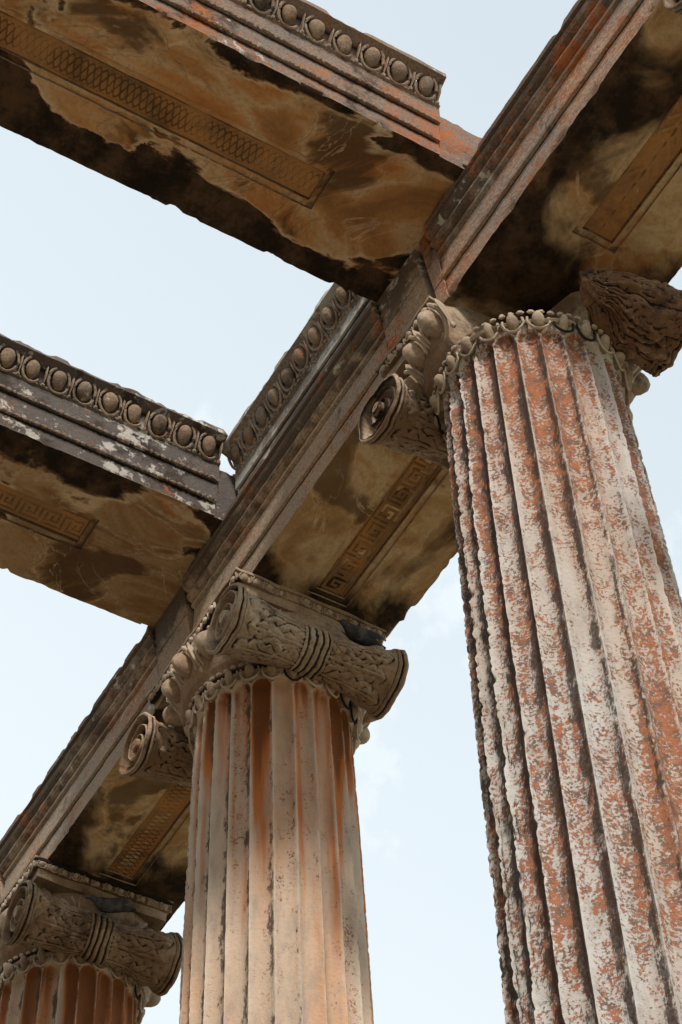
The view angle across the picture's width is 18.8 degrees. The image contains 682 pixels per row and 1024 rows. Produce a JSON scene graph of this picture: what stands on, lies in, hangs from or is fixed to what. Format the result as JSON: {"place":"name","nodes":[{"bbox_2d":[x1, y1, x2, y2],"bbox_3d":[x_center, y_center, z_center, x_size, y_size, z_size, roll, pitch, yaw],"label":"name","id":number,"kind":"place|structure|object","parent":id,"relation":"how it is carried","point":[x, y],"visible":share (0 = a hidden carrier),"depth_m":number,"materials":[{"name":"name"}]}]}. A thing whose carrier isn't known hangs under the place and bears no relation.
{"place":"outdoors","nodes":[
{"label":"outdoors","id":0,"kind":"place"},
{"bbox_2d":[0,0,681,1023],"label":"sky","id":1,"kind":"structure","parent":0,"point":[99,275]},
{"bbox_2d":[358,268,681,1023],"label":"column","id":2,"kind":"structure","parent":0,"point":[522,430],"depth_m":7.21,"materials":[{"name":"red stone"}]},
{"bbox_2d":[181,250,456,640],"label":"architrave block","id":3,"kind":"structure","parent":2,"relation":"on","point":[327,507],"depth_m":9.91,"materials":[{"name":"beige stone"}]},
{"bbox_2d":[0,0,481,302],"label":"ceiling beam","id":4,"kind":"structure","parent":3,"relation":"on","point":[315,140],"depth_m":9.18,"materials":[{"name":"stone"}]},
{"bbox_2d":[222,283,374,493],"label":"frieze block","id":5,"kind":"structure","parent":3,"relation":"on","point":[300,366],"depth_m":10.44,"materials":[{"name":"white stone"}]},
{"bbox_3d":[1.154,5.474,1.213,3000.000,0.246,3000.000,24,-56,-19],"label":"ground","id":6,"kind":"structure","parent":0,"visible":0},
{"bbox_3d":[-0.993,4.385,0.585,8.250,1.237,19.400,24,-56,-19],"label":"stone platform","id":7,"kind":"object","parent":6,"relation":"on","visible":0},
{"bbox_2d":[0,855,182,1023],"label":"column","id":8,"kind":"structure","parent":7,"relation":"on","point":[70,953],"depth_m":10.97,"materials":[{"name":"brown stone"}]},
{"bbox_2d":[0,863,5,901],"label":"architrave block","id":9,"kind":"structure","parent":8,"relation":"on","point":[2,882],"depth_m":11.77,"materials":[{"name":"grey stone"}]},
{"bbox_2d":[0,585,193,930],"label":"architrave block","id":10,"kind":"structure","parent":8,"relation":"on","point":[90,809],"depth_m":11.15,"materials":[{"name":"brown stone"}]},
{"bbox_2d":[0,333,237,626],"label":"ceiling beam","id":11,"kind":"structure","parent":10,"relation":"on","point":[117,499],"depth_m":10.50,"materials":[{"name":"stone"}]},
{"bbox_2d":[86,895,135,914],"bbox_3d":[-1.251,2.133,11.150,0.276,0.111,0.089,8,-53,-8],"label":"pigeon","id":12,"kind":"object","parent":8,"relation":"on","point":[109,905],"visible":1,"depth_m":11.13,"materials":[{"name":"grey"}]},
{"bbox_2d":[119,567,408,1023],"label":"column","id":13,"kind":"structure","parent":7,"relation":"on","point":[270,701],"depth_m":9.33,"materials":[{"name":"beige stone"}]},
{"bbox_2d":[337,619,385,648],"bbox_3d":[0.098,0.607,10.042,0.276,0.111,0.089,27,-58,-22],"label":"pigeon","id":14,"kind":"object","parent":13,"relation":"on","point":[356,634],"visible":0.82,"depth_m":10.02,"materials":[{"name":"grey"}]},
{"bbox_2d":[663,0,681,14],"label":"column","id":15,"kind":"structure","parent":7,"relation":"on","point":[674,6],"depth_m":7.75,"materials":[{"name":"stone"}]},
{"bbox_2d":[419,0,681,322],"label":"architrave block","id":16,"kind":"structure","parent":15,"relation":"on","point":[572,169],"depth_m":8.84,"materials":[{"name":"orange stone"}]}
]}

